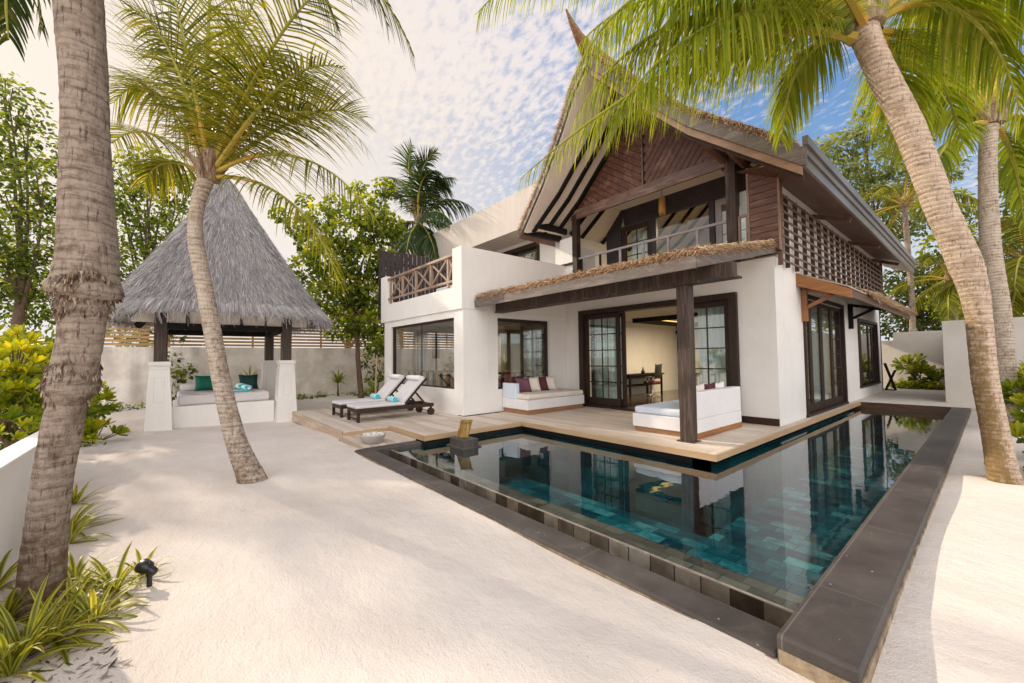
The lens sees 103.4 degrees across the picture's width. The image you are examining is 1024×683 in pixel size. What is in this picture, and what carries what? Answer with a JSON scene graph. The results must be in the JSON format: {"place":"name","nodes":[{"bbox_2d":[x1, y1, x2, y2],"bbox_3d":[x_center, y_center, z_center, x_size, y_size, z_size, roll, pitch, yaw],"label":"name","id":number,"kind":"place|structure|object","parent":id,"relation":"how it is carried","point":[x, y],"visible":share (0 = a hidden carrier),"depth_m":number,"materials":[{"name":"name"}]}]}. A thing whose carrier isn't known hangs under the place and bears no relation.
{"place":"outdoors","nodes":[
{"label":"outdoors","id":0,"kind":"place"},
{"bbox_2d":[436,373,439,385],"bbox_3d":[-2.267,1.514,13.307,0.490,0.949,0.480,1,-3,-40],"label":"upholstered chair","id":1,"kind":"object","parent":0,"point":[437,379],"visible":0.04,"depth_m":13.10,"materials":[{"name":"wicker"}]},
{"bbox_2d":[0,393,1023,682],"bbox_3d":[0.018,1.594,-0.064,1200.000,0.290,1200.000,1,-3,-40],"label":"sand ground","id":2,"kind":"structure","parent":0,"point":[318,557],"depth_m":2.78,"materials":[{"name":"sand"}]},
{"bbox_2d":[0,548,17,590],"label":"variegated plant","id":3,"kind":"object","parent":2,"relation":"on","point":[11,570],"visible":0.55,"depth_m":2.92,"materials":[{"name":"green plant"}]},
{"bbox_2d":[0,431,38,561],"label":"planter wall","id":4,"kind":"structure","parent":2,"relation":"on","point":[16,461],"depth_m":3.44,"materials":[{"name":"white paint"}]},
{"bbox_2d":[0,404,43,450],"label":"waxy shrub","id":5,"kind":"object","parent":2,"relation":"on","point":[29,426],"visible":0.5,"depth_m":4.70,"materials":[{"name":"green plant"}]},
{"bbox_2d":[0,338,52,442],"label":"waxy shrub","id":6,"kind":"object","parent":2,"relation":"on","point":[20,384],"visible":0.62,"depth_m":5.23,"materials":[{"name":"green plant"}]},
{"bbox_2d":[0,322,55,359],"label":"waxy shrub","id":7,"kind":"object","parent":2,"relation":"on","point":[48,338],"visible":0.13,"depth_m":12.99,"materials":[{"name":"green plant"}]},
{"bbox_2d":[0,71,57,334],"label":"leafy tree","id":8,"kind":"object","parent":2,"relation":"on","point":[22,290],"visible":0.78,"depth_m":17.13,"materials":[{"name":"green plant"}]},
{"bbox_2d":[0,588,65,625],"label":"variegated plant","id":9,"kind":"object","parent":2,"relation":"on","point":[10,604],"visible":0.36,"depth_m":2.46,"materials":[{"name":"green plant"}]},
{"bbox_2d":[0,598,81,681],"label":"variegated plant","id":10,"kind":"object","parent":2,"relation":"on","point":[9,659],"visible":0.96,"depth_m":2.09,"materials":[{"name":"green plant"}]},
{"bbox_2d":[0,325,100,442],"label":"waxy shrub","id":11,"kind":"object","parent":2,"relation":"on","point":[31,336],"visible":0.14,"depth_m":7.27,"materials":[{"name":"green plant"}]},
{"bbox_2d":[0,583,113,665],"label":"variegated plant","id":12,"kind":"object","parent":2,"relation":"on","point":[67,611],"visible":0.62,"depth_m":2.33,"materials":[{"name":"green plant"}]},
{"bbox_2d":[0,572,130,675],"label":"variegated plant","id":13,"kind":"object","parent":2,"relation":"on","point":[8,621],"visible":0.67,"depth_m":2.25,"materials":[{"name":"green plant"}]},
{"bbox_2d":[0,575,131,682],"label":"leaf litter","id":14,"kind":"object","parent":2,"relation":"on","point":[91,658],"visible":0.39,"depth_m":2.15,"materials":[{"name":"grey plant"}]},
{"bbox_2d":[16,565,133,633],"bbox_3d":[-2.846,1.609,2.560,0.537,0.261,0.517,-1,-2,0],"label":"variegated plant","id":15,"kind":"object","parent":2,"relation":"on","point":[69,583],"visible":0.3,"depth_m":2.67,"materials":[{"name":"green plant"}]},
{"bbox_2d":[72,479,108,504],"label":"variegated plant","id":16,"kind":"object","parent":2,"relation":"on","point":[76,496],"visible":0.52,"depth_m":4.55,"materials":[{"name":"green plant"}]},
{"bbox_2d":[69,509,113,543],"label":"variegated plant","id":17,"kind":"object","parent":2,"relation":"on","point":[80,526],"visible":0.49,"depth_m":3.63,"materials":[{"name":"green plant"}]},
{"bbox_2d":[68,548,121,594],"bbox_3d":[-3.128,1.630,2.885,0.639,0.251,0.480,0,-2,-5],"label":"variegated plant","id":18,"kind":"object","parent":2,"relation":"on","point":[77,570],"visible":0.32,"depth_m":2.96,"materials":[{"name":"green plant"}]},
{"bbox_2d":[41,575,150,635],"bbox_3d":[-2.570,1.591,2.519,0.522,0.288,0.632,1,-3,-40],"label":"variegated plant","id":19,"kind":"object","parent":2,"relation":"on","point":[92,599],"visible":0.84,"depth_m":2.52,"materials":[{"name":"green plant"}]},
{"bbox_2d":[72,497,121,536],"bbox_3d":[-4.150,1.629,3.891,0.598,0.358,0.612,0,-2,-23],"label":"variegated plant","id":20,"kind":"object","parent":2,"relation":"on","point":[76,516],"visible":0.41,"depth_m":3.95,"materials":[{"name":"green plant"}]},
{"bbox_2d":[80,381,130,446],"bbox_3d":[-8.807,1.735,8.365,2.387,1.872,1.136,-2,-3,37],"label":"waxy shrub","id":21,"kind":"object","parent":2,"relation":"on","point":[90,433],"visible":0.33,"depth_m":8.32,"materials":[{"name":"green plant"}]},
{"bbox_2d":[70,540,154,603],"bbox_3d":[-2.802,1.615,2.834,0.604,0.269,0.474,-2,-3,25],"label":"variegated plant","id":22,"kind":"object","parent":2,"relation":"on","point":[100,568],"visible":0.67,"depth_m":2.84,"materials":[{"name":"green plant"}]},
{"bbox_2d":[115,546,170,578],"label":"variegated plant","id":23,"kind":"object","parent":2,"relation":"on","point":[138,556],"visible":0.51,"depth_m":3.04,"materials":[{"name":"green plant"}]},
{"bbox_2d":[134,558,158,586],"bbox_3d":[-2.599,1.678,2.890,0.145,0.238,0.096,-1,-2,10],"label":"garden spotlight","id":24,"kind":"object","parent":2,"relation":"on","point":[147,568],"visible":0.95,"depth_m":2.87,"materials":[{"name":"black plastic"}]},
{"bbox_2d":[106,141,196,346],"bbox_3d":[-18.249,-3.504,20.106,5.183,12.658,3.991,0,-3,-26],"label":"leafy tree","id":25,"kind":"object","parent":2,"relation":"on","point":[151,222],"visible":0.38,"depth_m":19.80,"materials":[{"name":"green plant"}]},
{"bbox_2d":[112,327,198,401],"bbox_3d":[-12.593,0.881,14.277,3.151,3.343,1.796,-2,-3,28],"label":"climbing shrub","id":26,"kind":"object","parent":2,"relation":"on","point":[183,375],"visible":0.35,"depth_m":14.04,"materials":[{"name":"green plant"}]},
{"bbox_2d":[0,0,415,621],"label":"coconut palm","id":27,"kind":"object","parent":2,"relation":"on","point":[82,284],"visible":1,"depth_m":2.60,"materials":[{"name":"brown plant"}]},
{"bbox_2d":[106,179,332,431],"bbox_3d":[-8.417,-1.206,11.851,5.526,7.250,5.517,1,-3,-40],"label":"thatched gazebo","id":28,"kind":"object","parent":2,"relation":"on","point":[259,289],"visible":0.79,"depth_m":10.64,"materials":[{"name":"plant"}]},
{"bbox_2d":[177,388,268,405],"bbox_3d":[-8.380,1.558,11.703,2.020,0.260,2.300,1,-3,-40],"label":"gazebo mattress","id":29,"kind":"object","parent":28,"relation":"on","point":[184,398],"visible":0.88,"depth_m":10.97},
{"bbox_2d":[180,383,195,390],"bbox_3d":[-9.139,1.335,11.991,1.100,0.214,0.220,1,-3,-40],"label":"bolster","id":30,"kind":"object","parent":29,"relation":"on","point":[188,387],"visible":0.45,"depth_m":11.69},
{"bbox_2d":[194,375,212,390],"bbox_3d":[-8.893,1.202,11.747,0.520,0.449,0.227,1,-3,-40],"label":"gazebo cushion","id":31,"kind":"object","parent":29,"relation":"on","point":[203,382],"visible":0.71,"depth_m":11.65,"materials":[{"name":"fabric"}]},
{"bbox_2d":[233,382,251,391],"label":"rolled towels","id":32,"kind":"object","parent":29,"relation":"on","point":[243,387],"visible":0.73,"depth_m":11.37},
{"bbox_2d":[239,374,257,389],"bbox_3d":[-8.007,1.224,12.294,0.496,0.449,0.250,1,-3,-40],"label":"gazebo cushion","id":33,"kind":"object","parent":29,"relation":"on","point":[251,380],"visible":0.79,"depth_m":12.25,"materials":[{"name":"teal fabric"}]},
{"bbox_2d":[90,390,378,412],"bbox_3d":[-8.972,2.259,15.693,11.002,0.523,1.110,1,-3,-40],"label":"ground cover","id":34,"kind":"object","parent":2,"relation":"on","point":[299,395],"visible":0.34,"depth_m":16.19,"materials":[{"name":"green plant"}]},
{"bbox_2d":[105,0,384,483],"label":"coconut palm","id":35,"kind":"object","parent":2,"relation":"on","point":[214,160],"visible":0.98,"depth_m":5.36,"materials":[{"name":"green plant"}]},
{"bbox_2d":[88,347,453,406],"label":"garden wall","id":36,"kind":"structure","parent":2,"relation":"on","point":[125,372],"depth_m":15.66,"materials":[{"name":"paint"}]},
{"bbox_2d":[104,323,453,348],"bbox_3d":[-7.497,-0.246,18.131,17.188,1.087,0.090,1,-3,-40],"label":"bamboo slat fence","id":37,"kind":"object","parent":36,"relation":"on","point":[120,336],"visible":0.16,"depth_m":15.88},
{"bbox_2d":[267,177,406,398],"bbox_3d":[-6.794,-1.966,15.198,5.854,8.922,2.647,-1,-2,10],"label":"leafy tree","id":38,"kind":"object","parent":2,"relation":"on","point":[358,295],"visible":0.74,"depth_m":14.90,"materials":[{"name":"green plant"}]},
{"bbox_2d":[321,370,353,395],"bbox_3d":[-7.323,1.668,16.936,1.230,1.334,1.325,-1,-2,12],"label":"dracaena","id":39,"kind":"object","parent":2,"relation":"on","point":[339,378],"visible":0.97,"depth_m":16.88,"materials":[{"name":"green plant"}]},
{"bbox_2d":[306,264,384,347],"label":"leafy tree","id":40,"kind":"object","parent":2,"relation":"on","point":[323,300],"visible":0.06,"depth_m":19.67,"materials":[{"name":"green plant"}]},
{"bbox_2d":[352,377,383,397],"bbox_3d":[-5.093,1.720,14.637,1.326,1.056,1.266,0,-2,-22],"label":"dracaena","id":41,"kind":"object","parent":2,"relation":"on","point":[372,388],"visible":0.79,"depth_m":14.54,"materials":[{"name":"green plant"}]},
{"bbox_2d":[354,332,384,392],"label":"garden shrub","id":42,"kind":"object","parent":2,"relation":"on","point":[380,375],"visible":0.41,"depth_m":15.60,"materials":[{"name":"green plant"}]},
{"bbox_2d":[375,355,377,393],"bbox_3d":[-4.722,1.267,14.049,0.050,1.608,0.324,0,-2,-7],"label":"leaning pole","id":43,"kind":"object","parent":2,"relation":"on","point":[376,373],"visible":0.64,"depth_m":14.05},
{"bbox_2d":[339,430,415,448],"bbox_3d":[-2.655,1.942,7.928,1.050,0.113,1.265,1,-3,-40],"label":"timber step","id":44,"kind":"object","parent":2,"relation":"on","point":[390,437],"visible":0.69,"depth_m":7.73,"materials":[{"name":"brown wood"}]},
{"bbox_2d":[359,431,385,443],"bbox_3d":[-2.577,1.778,7.482,0.480,0.173,0.480,1,-3,-40],"label":"stone foot bowl","id":45,"kind":"object","parent":44,"relation":"on","point":[375,437],"visible":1,"depth_m":7.34,"materials":[{"name":"grey stone"}]},
{"bbox_2d":[378,138,475,374],"bbox_3d":[-4.528,-3.718,20.132,4.547,12.448,5.667,1,-3,-40],"label":"coconut palm","id":46,"kind":"object","parent":2,"relation":"on","point":[418,238],"visible":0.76,"depth_m":19.52,"materials":[{"name":"green plant"}]},
{"bbox_2d":[292,401,860,461],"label":"timber deck","id":47,"kind":"structure","parent":2,"relation":"on","point":[423,427],"depth_m":8.60,"materials":[{"name":"brown wood"}]},
{"bbox_2d":[332,374,413,417],"bbox_3d":[-3.736,1.417,10.956,1.995,1.016,0.724,1,-3,-40],"label":"sun lounger","id":48,"kind":"object","parent":47,"relation":"on","point":[390,387],"visible":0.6,"depth_m":10.92,"materials":[{"name":"white fabric"}]},
{"bbox_2d":[370,393,379,398],"bbox_3d":[-3.718,1.482,10.968,0.136,0.133,0.380,1,-3,-40],"label":"rolled towel","id":49,"kind":"object","parent":48,"relation":"on","point":[374,396],"visible":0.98,"depth_m":10.85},
{"bbox_2d":[347,375,434,422],"bbox_3d":[-3.001,1.375,10.112,1.995,1.016,0.724,1,-3,-40],"label":"sun lounger","id":50,"kind":"object","parent":47,"relation":"on","point":[408,390],"visible":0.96,"depth_m":10.06,"materials":[{"name":"white fabric"}]},
{"bbox_2d":[387,396,397,401],"bbox_3d":[-2.998,1.440,10.111,0.136,0.133,0.380,1,-3,-40],"label":"rolled towel","id":51,"kind":"object","parent":50,"relation":"on","point":[392,399],"visible":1,"depth_m":10.00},
{"bbox_2d":[503,383,583,414],"bbox_3d":[0.902,1.495,11.189,2.175,0.773,0.995,1,-3,-40],"label":"porch daybed","id":52,"kind":"object","parent":47,"relation":"on","point":[515,400],"visible":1,"depth_m":10.65,"materials":[{"name":"white fabric"}]},
{"bbox_2d":[515,377,531,391],"bbox_3d":[0.306,1.178,11.002,0.471,0.403,0.221,0,-2,-21],"label":"scatter cushion","id":53,"kind":"object","parent":52,"relation":"on","point":[524,384],"visible":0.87,"depth_m":10.94,"materials":[{"name":"fabric"}]},
{"bbox_2d":[524,377,541,390],"bbox_3d":[0.582,1.184,11.233,0.471,0.403,0.221,0,-2,-21],"label":"scatter cushion","id":54,"kind":"object","parent":52,"relation":"on","point":[534,384],"visible":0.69,"depth_m":11.18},
{"bbox_2d":[538,376,548,389],"bbox_3d":[0.812,1.189,11.426,0.471,0.403,0.221,0,-2,-21],"label":"scatter cushion","id":55,"kind":"object","parent":52,"relation":"on","point":[543,383],"visible":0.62,"depth_m":11.37,"materials":[{"name":"red fabric"}]},
{"bbox_2d":[541,376,557,389],"bbox_3d":[1.072,1.195,11.644,0.471,0.403,0.221,0,-2,-21],"label":"scatter cushion","id":56,"kind":"object","parent":52,"relation":"on","point":[551,383],"visible":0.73,"depth_m":11.58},
{"bbox_2d":[633,386,741,438],"bbox_3d":[3.507,1.323,8.066,1.880,0.808,1.295,1,-3,-40],"label":"terrace daybed","id":57,"kind":"object","parent":47,"relation":"on","point":[718,410],"visible":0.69,"depth_m":7.56,"materials":[{"name":"white fabric"},{"name":"white painted plaster"},{"name":"brown timber"}]},
{"bbox_2d":[696,383,703,390],"bbox_3d":[3.456,1.006,7.605,0.439,0.430,0.218,1,-3,-40],"label":"scatter cushion","id":58,"kind":"object","parent":57,"relation":"on","point":[700,387],"visible":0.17,"depth_m":7.55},
{"bbox_2d":[704,382,714,389],"bbox_3d":[3.816,1.014,7.907,0.439,0.430,0.218,1,-3,-40],"label":"scatter cushion","id":59,"kind":"object","parent":57,"relation":"on","point":[710,386],"visible":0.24,"depth_m":7.80,"materials":[{"name":"red fabric"}]},
{"bbox_2d":[715,381,723,387],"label":"scatter cushion","id":60,"kind":"object","parent":57,"relation":"on","point":[719,385],"visible":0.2,"depth_m":8.08,"materials":[{"name":"white fabric"}]},
{"bbox_2d":[381,9,917,443],"bbox_3d":[3.626,-2.361,17.960,17.476,9.272,19.341,1,-3,-40],"label":"beach villa","id":61,"kind":"object","parent":2,"relation":"on","point":[748,261],"visible":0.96,"depth_m":10.61,"materials":[{"name":"white paint"}]},
{"bbox_2d":[378,249,451,322],"bbox_3d":[-2.745,-1.915,15.885,5.070,2.640,0.100,1,-3,-40],"label":"balcony railing","id":62,"kind":"object","parent":61,"relation":"attached to","point":[385,263],"visible":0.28,"depth_m":14.87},
{"bbox_2d":[393,318,453,388],"bbox_3d":[-2.681,0.382,12.026,0.090,1.860,3.935,1,-3,-40],"label":"window frame","id":63,"kind":"structure","parent":61,"relation":"in","point":[451,319],"depth_m":12.04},
{"bbox_2d":[435,333,436,370],"bbox_3d":[-2.250,0.549,15.564,1.560,1.700,0.040,1,-3,-40],"label":"window frame","id":64,"kind":"structure","parent":61,"relation":"in","point":[435,333],"depth_m":15.07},
{"bbox_2d":[446,374,453,386],"bbox_3d":[-1.753,1.484,12.695,0.490,0.949,0.480,1,-3,-40],"label":"upholstered chair","id":65,"kind":"object","parent":61,"relation":"on","point":[452,379],"visible":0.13,"depth_m":12.45,"materials":[{"name":"wicker"}]},
{"bbox_2d":[504,369,516,382],"bbox_3d":[-0.165,1.372,11.995,0.480,1.079,0.480,1,-3,-40],"label":"upholstered chair","id":66,"kind":"object","parent":61,"relation":"on","point":[508,378],"visible":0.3,"depth_m":11.76,"materials":[{"name":"brown fabric"}]},
{"bbox_2d":[502,242,539,260],"bbox_3d":[-0.067,-2.744,16.697,0.150,2.020,3.560,1,-3,-40],"label":"window frame","id":67,"kind":"structure","parent":61,"relation":"in","point":[512,252],"depth_m":15.93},
{"bbox_2d":[497,318,547,388],"bbox_3d":[0.291,0.340,11.586,1.972,1.917,0.090,1,-3,-40],"label":"window frame","id":68,"kind":"structure","parent":61,"relation":"in","point":[544,323],"depth_m":12.14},
{"bbox_2d":[525,335,529,376],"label":"door leaf","id":69,"kind":"structure","parent":61,"relation":"in","point":[526,336],"depth_m":15.80,"materials":[{"name":"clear glass"}]},
{"bbox_2d":[536,333,543,376],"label":"door leaf","id":70,"kind":"structure","parent":61,"relation":"in","point":[537,335],"depth_m":15.45,"materials":[{"name":"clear glass"}]},
{"bbox_2d":[585,312,621,406],"bbox_3d":[2.594,0.515,11.590,0.050,2.600,1.210,1,-3,-40],"label":"door leaf","id":71,"kind":"structure","parent":61,"relation":"in","point":[617,402],"depth_m":11.55,"materials":[{"name":"brown wood"}]},
{"bbox_2d":[590,312,627,406],"bbox_3d":[2.744,0.511,11.552,0.050,2.600,1.200,1,-3,-40],"label":"door leaf","id":72,"kind":"structure","parent":61,"relation":"in","point":[622,314],"depth_m":11.20,"materials":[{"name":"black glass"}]},
{"bbox_2d":[622,220,651,262],"bbox_3d":[3.823,-2.642,12.340,0.050,1.900,1.040,1,-3,-40],"label":"door leaf","id":73,"kind":"structure","parent":61,"relation":"in","point":[647,224],"depth_m":12.35,"materials":[{"name":"brown wood"}]},
{"bbox_2d":[627,372,663,396],"bbox_3d":[4.834,1.591,15.133,2.300,0.778,0.580,1,-3,-40],"label":"writing desk","id":74,"kind":"object","parent":61,"relation":"on","point":[634,376],"visible":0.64,"depth_m":14.91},
{"bbox_2d":[643,364,661,396],"bbox_3d":[5.037,1.376,14.507,0.623,1.152,0.595,1,-3,-40],"label":"swivel chair","id":75,"kind":"object","parent":61,"relation":"on","point":[658,372],"visible":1,"depth_m":14.36,"materials":[{"name":"wood"}]},
{"bbox_2d":[659,190,665,215],"bbox_3d":[4.107,-3.821,11.082,0.182,0.752,0.191,1,-3,-40],"label":"pendant lantern","id":76,"kind":"object","parent":61,"relation":"hanging from","point":[662,209],"visible":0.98,"depth_m":11.01,"materials":[{"name":"orange plastic"}]},
{"bbox_2d":[694,300,729,386],"bbox_3d":[4.512,0.401,9.305,0.050,2.600,1.020,1,-3,-40],"label":"door leaf","id":77,"kind":"structure","parent":61,"relation":"in","point":[718,303],"depth_m":9.06,"materials":[{"name":"black wood"}]},
{"bbox_2d":[715,193,745,244],"bbox_3d":[5.728,-2.755,10.070,0.050,1.900,1.250,1,-3,-40],"label":"door leaf","id":78,"kind":"structure","parent":61,"relation":"in","point":[718,203],"depth_m":10.47,"materials":[{"name":"grey paint"}]},
{"bbox_2d":[738,214,747,242],"bbox_3d":[5.018,-2.274,8.756,0.060,0.930,0.195,1,-3,-40],"label":"window frame","id":79,"kind":"structure","parent":61,"relation":"in","point":[745,215],"depth_m":8.79,"materials":[{"name":"brown wood"}]},
{"bbox_2d":[807,300,813,411],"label":"door leaf","id":80,"kind":"structure","parent":61,"relation":"in","point":[811,406],"depth_m":9.82,"materials":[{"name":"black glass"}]},
{"bbox_2d":[809,301,823,410],"bbox_3d":[7.659,0.351,10.198,0.950,2.700,0.050,1,-3,-40],"label":"door leaf","id":81,"kind":"structure","parent":61,"relation":"in","point":[817,405],"depth_m":10.41,"materials":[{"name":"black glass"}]},
{"bbox_2d":[820,304,834,407],"bbox_3d":[8.433,0.368,10.847,1.030,2.700,0.050,1,-3,-40],"label":"door leaf","id":82,"kind":"structure","parent":61,"relation":"in","point":[828,402],"depth_m":11.07,"materials":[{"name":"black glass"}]},
{"bbox_2d":[830,306,843,403],"bbox_3d":[9.230,0.386,11.515,1.010,2.700,0.050,1,-3,-40],"label":"door leaf","id":83,"kind":"structure","parent":61,"relation":"in","point":[838,399],"depth_m":11.55,"materials":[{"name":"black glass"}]},
{"bbox_2d":[857,318,880,387],"bbox_3d":[12.445,0.402,14.218,3.410,2.270,0.250,1,-3,-40],"label":"window frame","id":84,"kind":"structure","parent":61,"relation":"in","point":[874,324],"depth_m":14.50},
{"bbox_2d":[354,401,971,682],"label":"swimming pool","id":85,"kind":"structure","parent":2,"relation":"in","point":[796,556],"depth_m":5.63,"materials":[{"name":"teal tile"}]},
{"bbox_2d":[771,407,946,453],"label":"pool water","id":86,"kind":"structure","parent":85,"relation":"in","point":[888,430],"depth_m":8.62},
{"bbox_2d":[447,420,481,459],"bbox_3d":[-0.897,1.793,7.532,0.400,0.640,0.580,1,-3,-40],"label":"pool water spout","id":87,"kind":"object","parent":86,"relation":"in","point":[463,445],"visible":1,"depth_m":7.40,"materials":[{"name":"grey stone"}]},
{"bbox_2d":[473,0,1023,484],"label":"coconut palm","id":88,"kind":"object","parent":2,"relation":"on","point":[973,38],"visible":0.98,"depth_m":4.84,"materials":[{"name":"green plant"}]},
{"bbox_2d":[814,101,973,264],"bbox_3d":[21.257,-5.593,22.344,11.209,16.158,3.777,0,-2,-14],"label":"leafy tree","id":89,"kind":"object","parent":2,"relation":"on","point":[867,179],"visible":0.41,"depth_m":21.77,"materials":[{"name":"green plant"}]},
{"bbox_2d":[856,386,975,410],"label":"terrace paving","id":90,"kind":"structure","parent":2,"relation":"on","point":[929,397],"depth_m":12.99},
{"bbox_2d":[883,363,896,390],"bbox_3d":[14.761,1.371,15.781,0.385,1.064,0.343,1,-3,-40],"label":"folding stand","id":91,"kind":"object","parent":90,"relation":"on","point":[891,381],"visible":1,"depth_m":15.73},
{"bbox_2d":[881,331,944,385],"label":"terrace back wall","id":92,"kind":"structure","parent":90,"relation":"on","point":[929,344],"depth_m":17.35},
{"bbox_2d":[885,378,944,389],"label":"terrace bed foliage","id":93,"kind":"object","parent":90,"relation":"on","point":[909,384],"visible":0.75,"depth_m":16.32,"materials":[{"name":"green plant"}]},
{"bbox_2d":[890,351,944,384],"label":"waxy shrub","id":94,"kind":"object","parent":90,"relation":"on","point":[914,368],"visible":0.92,"depth_m":16.56,"materials":[{"name":"green plant"}]},
{"bbox_2d":[858,163,977,331],"bbox_3d":[18.402,-2.845,18.616,5.552,10.161,5.475,1,-3,-40],"label":"coconut palm","id":95,"kind":"object","parent":2,"relation":"on","point":[904,202],"visible":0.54,"depth_m":18.62,"materials":[{"name":"green plant"}]},
{"bbox_2d":[880,253,958,340],"bbox_3d":[28.206,-1.847,27.280,8.296,8.955,3.910,0,-2,-16],"label":"leafy tree","id":96,"kind":"object","parent":2,"relation":"on","point":[923,322],"visible":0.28,"depth_m":26.86,"materials":[{"name":"green plant"}]},
{"bbox_2d":[884,0,1023,425],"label":"coconut palm","id":97,"kind":"object","parent":2,"relation":"on","point":[990,180],"visible":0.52,"depth_m":7.88,"materials":[{"name":"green plant"}]},
{"bbox_2d":[887,254,1021,321],"bbox_3d":[19.807,-0.924,18.338,4.633,6.273,4.682,1,-3,-40],"label":"coconut palm","id":98,"kind":"object","parent":2,"relation":"on","point":[949,307],"visible":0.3,"depth_m":18.36,"materials":[{"name":"green plant"}]},
{"bbox_2d":[910,187,1001,321],"bbox_3d":[26.825,-3.591,24.330,5.350,12.163,4.027,1,-3,-40],"label":"leafy tree","id":99,"kind":"object","parent":2,"relation":"on","point":[931,237],"visible":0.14,"depth_m":24.35,"materials":[{"name":"green plant"}]},
{"bbox_2d":[925,214,1023,316],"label":"coconut palm","id":100,"kind":"object","parent":2,"relation":"on","point":[1014,269],"visible":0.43,"depth_m":11.48,"materials":[{"name":"green plant"}]},
{"bbox_2d":[942,317,1023,403],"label":"pool end wall","id":101,"kind":"structure","parent":2,"relation":"on","point":[958,387],"depth_m":11.61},
{"bbox_2d":[975,159,1023,316],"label":"leafy tree","id":102,"kind":"object","parent":2,"relation":"on","point":[1005,212],"visible":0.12,"depth_m":19.24,"materials":[{"name":"green plant"}]},
{"bbox_2d":[1000,362,1023,409],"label":"waxy shrub","id":103,"kind":"object","parent":2,"relation":"on","point":[1007,386],"visible":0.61,"depth_m":7.72,"materials":[{"name":"green plant"}]},
{"bbox_2d":[1005,393,1023,443],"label":"waxy shrub","id":104,"kind":"object","parent":2,"relation":"on","point":[1018,398],"visible":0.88,"depth_m":5.64,"materials":[{"name":"green plant"}]},
{"bbox_2d":[1009,420,1023,470],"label":"waxy shrub","id":105,"kind":"object","parent":2,"relation":"on","point":[1017,429],"visible":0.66,"depth_m":5.14,"materials":[{"name":"green plant"}]},
{"bbox_2d":[1017,360,1023,384],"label":"waxy shrub","id":106,"kind":"object","parent":2,"relation":"on","point":[1018,373],"visible":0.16,"depth_m":8.92,"materials":[{"name":"green plant"}]},
{"bbox_2d":[0,0,1023,348],"label":"sky","id":107,"kind":"structure","parent":0,"point":[490,102],"materials":[{"name":"blue"}]},
{"bbox_2d":[696,373,699,385],"bbox_3d":[5.082,1.332,10.874,0.440,0.948,0.460,1,-3,-40],"label":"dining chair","id":108,"kind":"object","parent":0,"point":[697,374],"visible":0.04,"depth_m":11.15,"materials":[{"name":"beige fabric"}]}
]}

